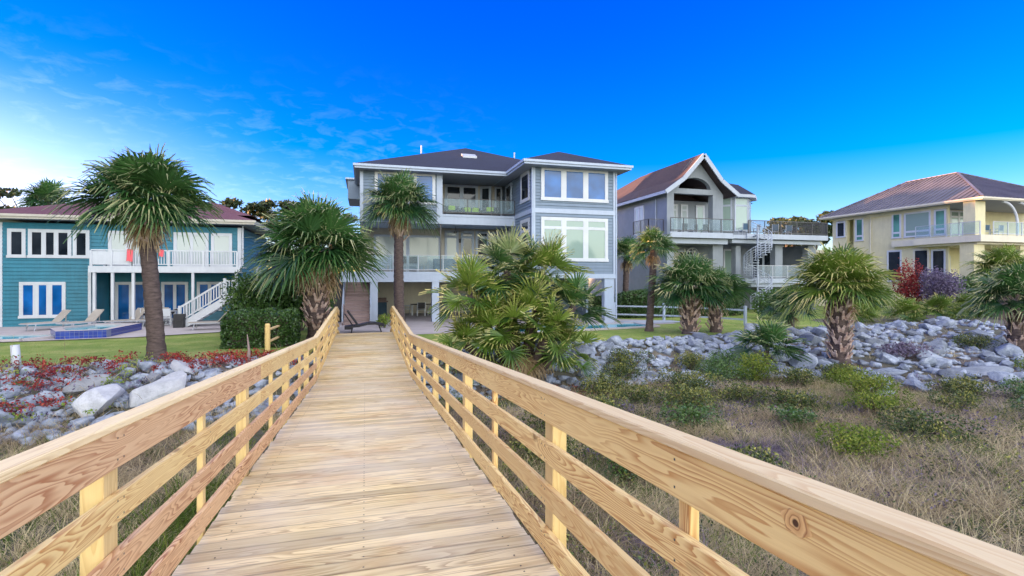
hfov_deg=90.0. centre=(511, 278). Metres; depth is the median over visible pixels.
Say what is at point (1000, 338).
rock
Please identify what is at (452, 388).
rock
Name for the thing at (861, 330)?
rock
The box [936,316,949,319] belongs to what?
rock
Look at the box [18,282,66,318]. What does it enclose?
window
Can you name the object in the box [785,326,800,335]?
rock
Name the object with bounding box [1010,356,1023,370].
dune shrub
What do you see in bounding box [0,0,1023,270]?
sky
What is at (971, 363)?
rock
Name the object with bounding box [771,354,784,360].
rock
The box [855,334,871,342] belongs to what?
rock
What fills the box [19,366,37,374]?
rock
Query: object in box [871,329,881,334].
rock
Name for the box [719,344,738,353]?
rock
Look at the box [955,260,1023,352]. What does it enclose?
palm tree
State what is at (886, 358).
rock
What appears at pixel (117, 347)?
lawn grass
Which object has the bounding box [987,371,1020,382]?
rock
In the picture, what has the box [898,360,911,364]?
rock
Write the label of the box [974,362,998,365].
rock
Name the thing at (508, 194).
window
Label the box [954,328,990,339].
rock
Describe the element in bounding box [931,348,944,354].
rock
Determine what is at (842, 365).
dune shrub
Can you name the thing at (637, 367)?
dune grass
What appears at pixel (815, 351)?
rock
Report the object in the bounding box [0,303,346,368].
lawn
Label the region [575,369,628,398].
dune shrub
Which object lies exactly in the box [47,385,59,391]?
rock
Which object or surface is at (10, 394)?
rock
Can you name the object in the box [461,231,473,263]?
door
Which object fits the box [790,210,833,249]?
tree
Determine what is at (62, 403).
green creeper
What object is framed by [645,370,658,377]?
rock
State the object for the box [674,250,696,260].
window
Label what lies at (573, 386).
shrub
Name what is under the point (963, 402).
dune shrub
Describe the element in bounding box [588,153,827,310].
gabled house
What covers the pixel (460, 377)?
rock
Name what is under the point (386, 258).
patio chair
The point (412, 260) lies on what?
patio chair
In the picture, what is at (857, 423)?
scrub
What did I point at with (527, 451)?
dune shrub
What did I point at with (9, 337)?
pool water
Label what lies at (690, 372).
rock
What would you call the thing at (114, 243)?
door
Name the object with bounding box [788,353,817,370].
rock
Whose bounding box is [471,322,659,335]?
pool edge
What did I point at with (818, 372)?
rock
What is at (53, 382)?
rock
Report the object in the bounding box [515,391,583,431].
dune shrub
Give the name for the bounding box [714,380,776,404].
dune shrub
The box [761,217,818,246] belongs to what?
tree
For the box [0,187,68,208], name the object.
tree
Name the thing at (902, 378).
rock
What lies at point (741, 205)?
window
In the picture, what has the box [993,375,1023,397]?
dune shrub
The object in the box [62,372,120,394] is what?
boulder
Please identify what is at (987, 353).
rock
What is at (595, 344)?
rock
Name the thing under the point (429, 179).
window
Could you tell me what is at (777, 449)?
lilac grass
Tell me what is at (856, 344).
rock
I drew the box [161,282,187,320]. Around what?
door
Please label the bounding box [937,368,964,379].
rock
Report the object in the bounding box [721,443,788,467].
dune shrub
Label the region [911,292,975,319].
palmetto
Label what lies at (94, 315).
sun lounger
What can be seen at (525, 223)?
window
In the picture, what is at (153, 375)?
boulder
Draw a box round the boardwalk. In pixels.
[0,306,1023,575]
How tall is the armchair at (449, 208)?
0.720 m
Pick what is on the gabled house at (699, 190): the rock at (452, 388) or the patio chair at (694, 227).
the patio chair at (694, 227)
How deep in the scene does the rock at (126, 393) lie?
12.89 m
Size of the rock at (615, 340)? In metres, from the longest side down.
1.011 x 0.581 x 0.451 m
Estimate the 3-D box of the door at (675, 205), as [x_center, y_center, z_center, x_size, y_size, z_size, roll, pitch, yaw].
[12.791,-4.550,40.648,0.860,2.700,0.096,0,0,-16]
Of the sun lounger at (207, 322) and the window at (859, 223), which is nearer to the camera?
the sun lounger at (207, 322)
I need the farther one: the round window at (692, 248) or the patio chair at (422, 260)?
the round window at (692, 248)
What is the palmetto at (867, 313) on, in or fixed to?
on the lawn at (670, 330)
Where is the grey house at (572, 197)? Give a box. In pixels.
[326,145,632,324]
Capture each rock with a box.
[0,389,20,398]
[0,410,18,422]
[11,416,33,427]
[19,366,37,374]
[29,430,42,436]
[38,380,56,387]
[38,414,52,421]
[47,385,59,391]
[71,415,94,427]
[89,409,114,425]
[120,371,133,377]
[120,384,128,397]
[123,399,134,408]
[131,379,140,385]
[137,361,158,372]
[185,381,197,386]
[249,405,266,414]
[442,385,456,392]
[457,375,476,383]
[545,375,552,383]
[568,345,592,356]
[574,380,583,388]
[584,375,598,383]
[587,338,602,347]
[595,359,605,366]
[600,350,610,361]
[604,342,616,353]
[605,336,622,344]
[632,357,645,365]
[634,349,642,355]
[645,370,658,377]
[653,336,664,340]
[655,361,665,366]
[657,342,666,349]
[670,344,683,352]
[681,370,698,376]
[688,339,701,346]
[691,332,712,340]
[699,353,711,361]
[707,343,717,348]
[708,348,717,352]
[713,338,723,345]
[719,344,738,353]
[725,330,742,341]
[744,323,759,330]
[769,362,785,369]
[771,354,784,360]
[777,366,792,373]
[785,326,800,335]
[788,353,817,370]
[799,333,826,344]
[808,349,819,354]
[810,327,829,336]
[810,370,821,378]
[816,356,828,360]
[816,359,838,368]
[828,358,838,363]
[851,341,861,347]
[854,329,868,333]
[855,321,866,328]
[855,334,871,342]
[857,359,868,365]
[859,338,888,344]
[869,371,882,379]
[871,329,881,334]
[871,350,882,357]
[879,352,899,364]
[890,319,906,327]
[892,333,903,338]
[893,373,905,381]
[896,364,910,371]
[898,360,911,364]
[904,330,918,335]
[910,335,921,341]
[913,374,929,380]
[917,348,942,360]
[918,323,941,331]
[918,357,936,366]
[924,318,935,324]
[926,331,936,335]
[926,339,946,349]
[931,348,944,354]
[933,357,951,368]
[935,317,956,326]
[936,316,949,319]
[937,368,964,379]
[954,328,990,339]
[968,360,977,366]
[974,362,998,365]
[976,340,1003,351]
[979,352,995,356]
[984,355,1004,362]
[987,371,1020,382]
[991,334,1006,342]
[994,343,1023,356]
[999,360,1014,367]
[1013,353,1023,357]
[1013,371,1023,377]
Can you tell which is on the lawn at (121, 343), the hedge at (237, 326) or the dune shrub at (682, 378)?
the hedge at (237, 326)
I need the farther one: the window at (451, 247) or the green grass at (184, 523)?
the window at (451, 247)
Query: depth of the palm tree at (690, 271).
22.50 m
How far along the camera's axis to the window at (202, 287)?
29.90 m
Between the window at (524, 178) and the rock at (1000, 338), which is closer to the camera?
the rock at (1000, 338)
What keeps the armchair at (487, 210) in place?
on the grey house at (572, 197)
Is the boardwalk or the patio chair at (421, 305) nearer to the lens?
the boardwalk
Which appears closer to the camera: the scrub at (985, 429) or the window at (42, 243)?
the scrub at (985, 429)
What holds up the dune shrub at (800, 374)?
on the ground at (672, 365)
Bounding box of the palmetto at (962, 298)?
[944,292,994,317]
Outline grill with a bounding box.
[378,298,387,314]
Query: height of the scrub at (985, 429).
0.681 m
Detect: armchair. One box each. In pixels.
[444,205,461,214]
[482,207,497,215]
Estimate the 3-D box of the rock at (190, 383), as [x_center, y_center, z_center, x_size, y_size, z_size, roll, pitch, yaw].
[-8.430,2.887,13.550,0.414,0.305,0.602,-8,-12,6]
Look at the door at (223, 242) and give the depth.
28.57 m
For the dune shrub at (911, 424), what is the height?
0.773 m
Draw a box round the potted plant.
[376,313,389,327]
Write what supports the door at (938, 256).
in the yellow house at (940, 221)
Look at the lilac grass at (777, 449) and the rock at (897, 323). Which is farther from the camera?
the rock at (897, 323)
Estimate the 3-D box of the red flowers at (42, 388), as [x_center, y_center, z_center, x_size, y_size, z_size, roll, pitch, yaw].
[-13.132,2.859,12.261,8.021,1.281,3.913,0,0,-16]
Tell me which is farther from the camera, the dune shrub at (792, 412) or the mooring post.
the mooring post
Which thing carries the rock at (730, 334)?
on the ground at (672, 365)
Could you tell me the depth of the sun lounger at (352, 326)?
23.30 m
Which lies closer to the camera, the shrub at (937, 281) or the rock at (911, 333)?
the rock at (911, 333)
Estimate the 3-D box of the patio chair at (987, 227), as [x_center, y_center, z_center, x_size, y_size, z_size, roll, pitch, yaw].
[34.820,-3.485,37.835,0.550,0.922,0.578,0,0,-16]
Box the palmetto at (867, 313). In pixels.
[851,301,880,322]
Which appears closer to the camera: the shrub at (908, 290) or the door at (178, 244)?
the door at (178, 244)
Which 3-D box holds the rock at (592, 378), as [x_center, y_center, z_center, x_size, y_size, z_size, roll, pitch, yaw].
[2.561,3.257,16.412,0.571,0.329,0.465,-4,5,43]
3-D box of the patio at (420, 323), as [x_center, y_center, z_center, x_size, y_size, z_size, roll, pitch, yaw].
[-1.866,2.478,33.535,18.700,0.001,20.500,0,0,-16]
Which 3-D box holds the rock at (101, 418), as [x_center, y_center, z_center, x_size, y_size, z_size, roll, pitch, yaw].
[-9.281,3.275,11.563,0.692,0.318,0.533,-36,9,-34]
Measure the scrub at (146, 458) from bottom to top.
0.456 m
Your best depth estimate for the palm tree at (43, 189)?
40.61 m
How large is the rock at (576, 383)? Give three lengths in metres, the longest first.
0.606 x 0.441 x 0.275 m
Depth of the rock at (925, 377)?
16.97 m
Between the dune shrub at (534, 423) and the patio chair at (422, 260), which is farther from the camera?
the patio chair at (422, 260)
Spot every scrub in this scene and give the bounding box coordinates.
[0,414,256,522]
[481,390,1020,550]
[499,368,1023,518]
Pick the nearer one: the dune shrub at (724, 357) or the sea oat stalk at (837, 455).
the sea oat stalk at (837, 455)
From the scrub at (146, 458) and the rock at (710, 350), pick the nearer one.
the scrub at (146, 458)
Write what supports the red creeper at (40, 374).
on the rubble
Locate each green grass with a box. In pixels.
[0,375,1023,575]
[63,464,250,575]
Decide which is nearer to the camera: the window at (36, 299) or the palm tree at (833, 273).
the palm tree at (833, 273)
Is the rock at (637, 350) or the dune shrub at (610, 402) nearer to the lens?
the dune shrub at (610, 402)
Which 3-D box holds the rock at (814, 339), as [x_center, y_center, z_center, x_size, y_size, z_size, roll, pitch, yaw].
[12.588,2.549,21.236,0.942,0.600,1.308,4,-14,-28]
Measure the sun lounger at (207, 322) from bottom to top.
0.916 m
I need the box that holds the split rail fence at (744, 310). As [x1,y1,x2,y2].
[614,302,746,325]
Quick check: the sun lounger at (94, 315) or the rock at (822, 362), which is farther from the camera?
the sun lounger at (94, 315)
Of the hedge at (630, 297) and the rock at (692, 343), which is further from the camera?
the hedge at (630, 297)
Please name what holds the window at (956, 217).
in the yellow house at (940, 221)
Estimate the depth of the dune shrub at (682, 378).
15.06 m
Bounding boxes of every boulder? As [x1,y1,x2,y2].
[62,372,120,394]
[71,384,124,417]
[129,370,186,407]
[143,373,161,382]
[170,360,194,374]
[868,365,909,375]
[901,377,931,391]
[951,366,1013,376]
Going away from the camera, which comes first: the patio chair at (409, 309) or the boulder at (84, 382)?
the boulder at (84, 382)
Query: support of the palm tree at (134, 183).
on the lawn at (121, 343)
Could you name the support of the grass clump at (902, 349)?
on the ground at (672, 365)
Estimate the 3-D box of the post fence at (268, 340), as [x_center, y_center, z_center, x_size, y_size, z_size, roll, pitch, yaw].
[-8.547,2.100,18.979,0.177,1.200,4.175,0,0,-12]
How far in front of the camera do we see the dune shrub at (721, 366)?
16.70 m
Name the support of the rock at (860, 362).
on the ground at (672, 365)
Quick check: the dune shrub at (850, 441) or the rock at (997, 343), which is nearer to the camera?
the dune shrub at (850, 441)
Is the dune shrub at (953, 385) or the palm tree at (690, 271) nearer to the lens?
the dune shrub at (953, 385)
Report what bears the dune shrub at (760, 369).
on the ground at (672, 365)
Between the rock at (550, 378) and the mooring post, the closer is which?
the mooring post
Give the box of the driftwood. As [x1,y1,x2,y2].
[245,334,250,361]
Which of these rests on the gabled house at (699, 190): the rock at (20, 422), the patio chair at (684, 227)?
the patio chair at (684, 227)
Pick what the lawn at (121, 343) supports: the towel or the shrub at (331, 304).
the shrub at (331, 304)
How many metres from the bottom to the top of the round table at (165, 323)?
0.735 m
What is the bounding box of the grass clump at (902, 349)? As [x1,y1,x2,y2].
[876,340,937,358]
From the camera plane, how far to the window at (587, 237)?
27.96 m
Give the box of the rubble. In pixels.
[0,318,1023,446]
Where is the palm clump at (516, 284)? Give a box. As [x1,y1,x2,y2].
[419,221,621,385]
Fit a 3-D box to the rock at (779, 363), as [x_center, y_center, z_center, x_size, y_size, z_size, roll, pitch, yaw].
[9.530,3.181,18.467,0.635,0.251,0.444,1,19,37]
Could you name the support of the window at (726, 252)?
in the gabled house at (699, 190)
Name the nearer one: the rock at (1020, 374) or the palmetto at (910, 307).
the rock at (1020, 374)
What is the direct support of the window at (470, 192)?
in the grey house at (572, 197)
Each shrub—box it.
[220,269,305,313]
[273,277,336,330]
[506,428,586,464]
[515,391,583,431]
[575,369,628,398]
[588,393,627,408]
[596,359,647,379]
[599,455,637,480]
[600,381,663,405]
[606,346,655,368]
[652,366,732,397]
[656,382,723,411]
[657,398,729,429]
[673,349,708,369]
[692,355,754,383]
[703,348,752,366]
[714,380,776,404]
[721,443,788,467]
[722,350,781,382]
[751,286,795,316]
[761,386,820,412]
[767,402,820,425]
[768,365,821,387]
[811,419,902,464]
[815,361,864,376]
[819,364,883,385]
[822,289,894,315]
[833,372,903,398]
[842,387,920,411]
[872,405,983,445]
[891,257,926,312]
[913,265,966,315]
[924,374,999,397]
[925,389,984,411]
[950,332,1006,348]
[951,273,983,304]
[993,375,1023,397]
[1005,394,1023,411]
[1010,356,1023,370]
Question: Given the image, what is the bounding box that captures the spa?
[50,323,141,339]
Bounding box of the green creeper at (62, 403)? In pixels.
[0,352,152,422]
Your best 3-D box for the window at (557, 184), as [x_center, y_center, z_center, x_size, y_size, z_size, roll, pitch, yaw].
[3.440,-5.080,27.876,3.980,1.800,0.096,0,0,-16]
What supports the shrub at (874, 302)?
on the lawn at (670, 330)
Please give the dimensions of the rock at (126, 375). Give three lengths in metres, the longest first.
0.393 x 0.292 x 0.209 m
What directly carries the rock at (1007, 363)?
on the ground at (672, 365)
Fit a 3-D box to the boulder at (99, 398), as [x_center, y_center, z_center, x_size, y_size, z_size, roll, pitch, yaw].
[-9.838,2.895,12.277,0.707,0.638,1.137,9,10,-8]
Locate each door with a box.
[107,231,140,265]
[115,282,145,321]
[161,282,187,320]
[173,232,208,265]
[210,233,232,266]
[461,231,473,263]
[475,231,488,269]
[480,186,490,209]
[490,232,499,265]
[634,205,643,234]
[674,204,677,231]
[680,204,687,231]
[751,250,769,277]
[931,249,945,277]
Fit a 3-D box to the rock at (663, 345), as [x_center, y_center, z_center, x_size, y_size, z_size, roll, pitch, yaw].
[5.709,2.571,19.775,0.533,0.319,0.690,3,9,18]
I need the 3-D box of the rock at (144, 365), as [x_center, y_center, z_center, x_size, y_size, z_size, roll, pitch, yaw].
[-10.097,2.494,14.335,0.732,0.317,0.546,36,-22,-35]
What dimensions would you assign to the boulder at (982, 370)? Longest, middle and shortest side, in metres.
2.066 x 0.731 x 0.368 m
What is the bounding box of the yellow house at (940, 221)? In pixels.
[816,172,1023,310]
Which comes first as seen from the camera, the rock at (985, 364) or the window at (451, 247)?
the rock at (985, 364)
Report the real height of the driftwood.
0.956 m
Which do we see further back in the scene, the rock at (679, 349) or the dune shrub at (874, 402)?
the rock at (679, 349)
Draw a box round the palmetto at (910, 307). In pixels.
[877,294,931,321]
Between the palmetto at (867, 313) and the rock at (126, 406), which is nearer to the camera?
the rock at (126, 406)
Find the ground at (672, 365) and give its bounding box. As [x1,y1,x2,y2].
[0,293,1023,575]
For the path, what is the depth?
29.16 m
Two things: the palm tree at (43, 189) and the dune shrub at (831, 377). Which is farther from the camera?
the palm tree at (43, 189)
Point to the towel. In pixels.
(129, 257)
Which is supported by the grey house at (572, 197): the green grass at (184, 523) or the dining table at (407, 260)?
the dining table at (407, 260)
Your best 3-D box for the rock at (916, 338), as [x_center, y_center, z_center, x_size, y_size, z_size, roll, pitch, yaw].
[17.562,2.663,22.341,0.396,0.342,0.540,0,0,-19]
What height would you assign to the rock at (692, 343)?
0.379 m
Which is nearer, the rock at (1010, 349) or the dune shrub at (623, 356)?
the dune shrub at (623, 356)
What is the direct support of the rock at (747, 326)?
on the ground at (672, 365)
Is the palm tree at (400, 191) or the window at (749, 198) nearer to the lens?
the palm tree at (400, 191)
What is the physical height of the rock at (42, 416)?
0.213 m
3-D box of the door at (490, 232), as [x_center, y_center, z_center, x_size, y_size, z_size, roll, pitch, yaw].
[-1.086,-1.725,33.444,0.710,2.650,0.096,0,0,-16]
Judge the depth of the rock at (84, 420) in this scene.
11.54 m
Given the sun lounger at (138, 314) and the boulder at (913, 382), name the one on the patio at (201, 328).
the sun lounger at (138, 314)
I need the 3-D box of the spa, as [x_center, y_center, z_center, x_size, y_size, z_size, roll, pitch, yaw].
[-18.613,2.319,22.647,2.700,0.362,4.000,0,0,-16]
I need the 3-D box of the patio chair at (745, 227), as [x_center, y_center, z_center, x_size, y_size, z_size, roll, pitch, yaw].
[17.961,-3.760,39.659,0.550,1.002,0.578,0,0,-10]
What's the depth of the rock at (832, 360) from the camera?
18.76 m
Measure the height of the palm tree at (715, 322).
3.227 m
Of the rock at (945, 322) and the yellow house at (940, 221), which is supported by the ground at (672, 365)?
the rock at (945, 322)
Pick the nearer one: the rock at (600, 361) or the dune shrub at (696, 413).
the dune shrub at (696, 413)
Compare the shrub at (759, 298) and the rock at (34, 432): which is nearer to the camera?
the rock at (34, 432)
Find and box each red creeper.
[0,349,147,415]
[148,348,311,372]
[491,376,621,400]
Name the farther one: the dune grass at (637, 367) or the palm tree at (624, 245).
the palm tree at (624, 245)
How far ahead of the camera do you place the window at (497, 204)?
32.99 m
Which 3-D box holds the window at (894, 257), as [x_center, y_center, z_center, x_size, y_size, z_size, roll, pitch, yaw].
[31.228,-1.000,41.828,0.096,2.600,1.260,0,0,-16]
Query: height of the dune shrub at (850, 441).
0.790 m
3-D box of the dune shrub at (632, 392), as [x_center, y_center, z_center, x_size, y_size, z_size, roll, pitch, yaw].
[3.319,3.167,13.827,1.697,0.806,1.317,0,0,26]
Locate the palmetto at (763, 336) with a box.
[726,315,812,368]
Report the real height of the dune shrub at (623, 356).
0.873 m
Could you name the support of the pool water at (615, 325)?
in the pool edge at (613, 328)
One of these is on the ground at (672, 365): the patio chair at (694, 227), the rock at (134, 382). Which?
the rock at (134, 382)
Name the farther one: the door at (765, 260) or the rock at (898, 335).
the door at (765, 260)
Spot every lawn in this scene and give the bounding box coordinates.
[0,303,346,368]
[417,306,994,348]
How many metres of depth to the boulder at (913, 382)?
15.87 m
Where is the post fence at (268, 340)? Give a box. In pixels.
[265,323,279,351]
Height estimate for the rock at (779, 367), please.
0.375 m
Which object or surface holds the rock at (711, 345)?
on the ground at (672, 365)
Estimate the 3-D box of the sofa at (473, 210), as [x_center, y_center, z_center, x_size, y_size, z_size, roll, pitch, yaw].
[-2.499,-4.045,31.751,1.250,0.720,0.780,0,0,-16]
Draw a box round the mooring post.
[10,344,21,366]
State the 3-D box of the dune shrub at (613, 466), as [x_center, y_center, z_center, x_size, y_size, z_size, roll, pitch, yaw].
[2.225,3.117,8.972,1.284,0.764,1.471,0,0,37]
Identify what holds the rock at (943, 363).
on the ground at (672, 365)
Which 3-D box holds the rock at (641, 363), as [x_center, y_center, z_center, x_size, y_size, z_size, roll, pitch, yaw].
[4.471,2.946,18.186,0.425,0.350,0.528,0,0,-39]
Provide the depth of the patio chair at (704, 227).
38.31 m
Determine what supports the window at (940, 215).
in the yellow house at (940, 221)
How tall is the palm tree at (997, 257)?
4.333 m
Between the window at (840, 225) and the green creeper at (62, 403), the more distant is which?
the window at (840, 225)
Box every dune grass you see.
[0,323,1018,434]
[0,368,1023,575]
[0,460,1019,575]
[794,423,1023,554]
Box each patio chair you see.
[163,308,171,325]
[381,256,390,271]
[403,256,406,271]
[404,305,411,315]
[408,256,417,271]
[417,302,425,315]
[419,257,428,271]
[677,223,687,231]
[690,224,697,231]
[700,224,709,232]
[741,223,747,234]
[782,225,791,234]
[985,225,989,234]
[990,225,1003,234]
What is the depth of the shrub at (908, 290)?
33.86 m
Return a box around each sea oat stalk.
[821,419,846,490]
[942,435,988,534]
[1001,430,1004,511]
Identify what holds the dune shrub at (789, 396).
on the ground at (672, 365)
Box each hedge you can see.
[219,307,301,348]
[588,295,618,316]
[614,289,744,317]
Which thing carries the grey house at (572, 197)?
on the ground at (672, 365)
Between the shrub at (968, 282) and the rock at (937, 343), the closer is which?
the rock at (937, 343)
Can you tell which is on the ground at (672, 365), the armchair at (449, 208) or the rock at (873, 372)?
the rock at (873, 372)
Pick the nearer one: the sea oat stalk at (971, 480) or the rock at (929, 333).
the sea oat stalk at (971, 480)
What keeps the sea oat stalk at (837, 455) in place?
on the ground at (672, 365)
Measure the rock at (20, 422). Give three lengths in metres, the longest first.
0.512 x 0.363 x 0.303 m
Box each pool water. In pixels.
[0,336,41,338]
[494,323,645,331]
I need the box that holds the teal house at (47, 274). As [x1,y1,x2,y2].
[0,199,273,326]
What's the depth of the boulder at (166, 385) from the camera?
12.68 m
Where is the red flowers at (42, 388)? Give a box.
[0,356,159,429]
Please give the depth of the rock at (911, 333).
23.53 m
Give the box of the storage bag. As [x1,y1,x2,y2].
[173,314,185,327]
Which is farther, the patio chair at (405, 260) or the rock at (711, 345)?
the patio chair at (405, 260)
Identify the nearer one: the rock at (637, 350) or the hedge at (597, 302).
the rock at (637, 350)
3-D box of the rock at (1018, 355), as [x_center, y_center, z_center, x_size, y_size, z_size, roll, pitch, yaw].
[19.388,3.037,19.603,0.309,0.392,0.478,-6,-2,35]
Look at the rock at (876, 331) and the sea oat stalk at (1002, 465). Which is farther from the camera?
the rock at (876, 331)
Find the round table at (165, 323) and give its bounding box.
[164,310,177,324]
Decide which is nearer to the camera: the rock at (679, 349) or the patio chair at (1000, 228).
the rock at (679, 349)
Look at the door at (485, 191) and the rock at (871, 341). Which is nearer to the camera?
the rock at (871, 341)
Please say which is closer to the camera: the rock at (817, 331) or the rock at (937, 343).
the rock at (937, 343)
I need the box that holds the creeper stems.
[0,342,312,434]
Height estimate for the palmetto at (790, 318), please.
2.432 m
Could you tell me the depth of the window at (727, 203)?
41.48 m
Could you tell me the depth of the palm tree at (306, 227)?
20.25 m
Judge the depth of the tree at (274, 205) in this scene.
55.05 m
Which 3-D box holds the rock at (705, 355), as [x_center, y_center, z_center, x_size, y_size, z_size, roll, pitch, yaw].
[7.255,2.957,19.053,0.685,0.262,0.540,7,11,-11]
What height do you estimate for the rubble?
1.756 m
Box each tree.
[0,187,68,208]
[8,177,73,208]
[43,143,223,359]
[219,195,275,221]
[239,188,389,339]
[255,198,300,246]
[329,207,357,247]
[354,168,443,325]
[617,236,648,313]
[627,226,680,331]
[638,249,739,334]
[695,266,758,332]
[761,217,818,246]
[774,239,902,365]
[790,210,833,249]
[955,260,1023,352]
[958,242,1023,319]
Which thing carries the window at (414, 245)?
in the grey house at (572, 197)
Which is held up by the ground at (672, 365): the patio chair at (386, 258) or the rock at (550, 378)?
the rock at (550, 378)
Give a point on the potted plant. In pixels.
(382, 318)
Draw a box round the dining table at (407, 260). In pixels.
[387,259,424,271]
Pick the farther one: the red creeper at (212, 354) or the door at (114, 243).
the door at (114, 243)
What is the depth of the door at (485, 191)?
32.47 m
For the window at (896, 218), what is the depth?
41.65 m
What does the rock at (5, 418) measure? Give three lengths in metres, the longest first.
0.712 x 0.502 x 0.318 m
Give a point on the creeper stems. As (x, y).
(105, 384)
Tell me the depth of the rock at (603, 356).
18.08 m
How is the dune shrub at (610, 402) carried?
on the ground at (672, 365)
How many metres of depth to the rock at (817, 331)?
22.57 m
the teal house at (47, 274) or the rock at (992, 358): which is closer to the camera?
the rock at (992, 358)
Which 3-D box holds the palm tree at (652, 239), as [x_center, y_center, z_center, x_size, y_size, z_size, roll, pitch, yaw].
[6.701,0.055,24.097,2.452,5.153,2.587,0,0,-16]
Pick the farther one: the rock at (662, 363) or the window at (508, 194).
the window at (508, 194)
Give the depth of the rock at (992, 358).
19.02 m
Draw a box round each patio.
[0,315,220,341]
[328,310,673,336]
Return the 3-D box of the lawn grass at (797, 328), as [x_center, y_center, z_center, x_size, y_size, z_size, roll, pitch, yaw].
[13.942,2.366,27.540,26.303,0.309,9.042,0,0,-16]
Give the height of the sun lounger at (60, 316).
0.916 m
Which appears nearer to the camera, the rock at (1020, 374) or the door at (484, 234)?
the rock at (1020, 374)
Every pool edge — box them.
[0,334,53,341]
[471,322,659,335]
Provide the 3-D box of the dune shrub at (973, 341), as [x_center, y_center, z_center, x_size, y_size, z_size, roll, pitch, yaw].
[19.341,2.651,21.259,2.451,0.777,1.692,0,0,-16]
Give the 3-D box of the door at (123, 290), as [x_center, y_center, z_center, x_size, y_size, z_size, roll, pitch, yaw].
[-21.459,1.325,28.851,1.610,2.250,0.096,0,0,-16]
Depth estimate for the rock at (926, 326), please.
24.44 m
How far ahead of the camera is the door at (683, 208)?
40.91 m
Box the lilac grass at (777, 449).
[443,372,1023,575]
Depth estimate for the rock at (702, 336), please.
20.59 m
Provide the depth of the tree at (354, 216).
59.30 m
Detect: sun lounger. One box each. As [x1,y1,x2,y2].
[19,310,74,330]
[56,309,108,326]
[103,308,144,322]
[128,307,172,326]
[186,310,229,329]
[344,310,384,332]
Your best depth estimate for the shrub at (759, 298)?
31.34 m
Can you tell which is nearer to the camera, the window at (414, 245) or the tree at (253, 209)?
the window at (414, 245)
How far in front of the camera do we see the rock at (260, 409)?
12.57 m
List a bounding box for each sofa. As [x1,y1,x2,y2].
[433,259,456,270]
[462,207,481,214]
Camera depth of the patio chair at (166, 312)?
26.30 m
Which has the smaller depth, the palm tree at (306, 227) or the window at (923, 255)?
the palm tree at (306, 227)
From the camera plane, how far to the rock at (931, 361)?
18.34 m
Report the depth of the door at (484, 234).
33.17 m
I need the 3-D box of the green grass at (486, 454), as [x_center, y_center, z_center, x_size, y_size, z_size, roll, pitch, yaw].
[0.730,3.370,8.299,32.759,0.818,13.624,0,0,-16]
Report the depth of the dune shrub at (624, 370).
16.88 m
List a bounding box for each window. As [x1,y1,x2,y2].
[6,228,26,257]
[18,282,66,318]
[27,229,71,257]
[72,230,89,257]
[196,282,222,310]
[374,171,434,204]
[374,234,439,268]
[444,230,458,259]
[445,184,477,208]
[494,187,501,215]
[505,182,511,213]
[520,169,529,203]
[520,218,529,251]
[540,167,608,202]
[541,217,608,261]
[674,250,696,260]
[686,247,698,257]
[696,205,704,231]
[723,198,732,230]
[723,249,730,276]
[734,198,748,231]
[749,198,750,232]
[836,220,845,237]
[855,218,863,241]
[886,250,901,281]
[891,214,901,238]
[903,210,931,237]
[913,248,929,280]
[933,209,946,235]
[950,210,962,236]
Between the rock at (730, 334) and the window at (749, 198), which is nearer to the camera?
the rock at (730, 334)
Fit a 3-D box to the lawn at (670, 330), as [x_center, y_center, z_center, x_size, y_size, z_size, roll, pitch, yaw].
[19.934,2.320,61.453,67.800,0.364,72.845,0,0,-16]
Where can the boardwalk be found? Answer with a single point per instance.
(364, 464)
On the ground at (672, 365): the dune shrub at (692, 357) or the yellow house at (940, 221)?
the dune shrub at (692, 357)
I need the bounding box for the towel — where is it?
[126,249,132,261]
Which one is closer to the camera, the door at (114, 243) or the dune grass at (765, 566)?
the dune grass at (765, 566)
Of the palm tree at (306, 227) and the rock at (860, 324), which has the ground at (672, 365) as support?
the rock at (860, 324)
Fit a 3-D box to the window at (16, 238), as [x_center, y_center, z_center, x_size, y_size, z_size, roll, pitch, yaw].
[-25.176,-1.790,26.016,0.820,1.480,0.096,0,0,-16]
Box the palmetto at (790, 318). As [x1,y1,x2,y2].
[757,283,824,328]
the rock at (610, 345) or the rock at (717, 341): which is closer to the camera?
the rock at (610, 345)
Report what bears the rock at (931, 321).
on the ground at (672, 365)
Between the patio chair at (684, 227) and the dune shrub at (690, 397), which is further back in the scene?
the patio chair at (684, 227)
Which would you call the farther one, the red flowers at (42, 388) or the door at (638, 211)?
the door at (638, 211)
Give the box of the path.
[620,320,679,322]
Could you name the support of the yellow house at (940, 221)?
on the lawn at (670, 330)
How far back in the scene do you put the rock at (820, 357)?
18.77 m
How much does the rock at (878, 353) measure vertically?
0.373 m
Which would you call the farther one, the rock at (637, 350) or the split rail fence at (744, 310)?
the split rail fence at (744, 310)
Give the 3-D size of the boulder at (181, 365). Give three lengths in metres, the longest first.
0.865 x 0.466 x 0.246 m
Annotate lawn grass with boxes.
[0,336,321,366]
[586,316,969,337]
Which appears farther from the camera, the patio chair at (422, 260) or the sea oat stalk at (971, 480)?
the patio chair at (422, 260)

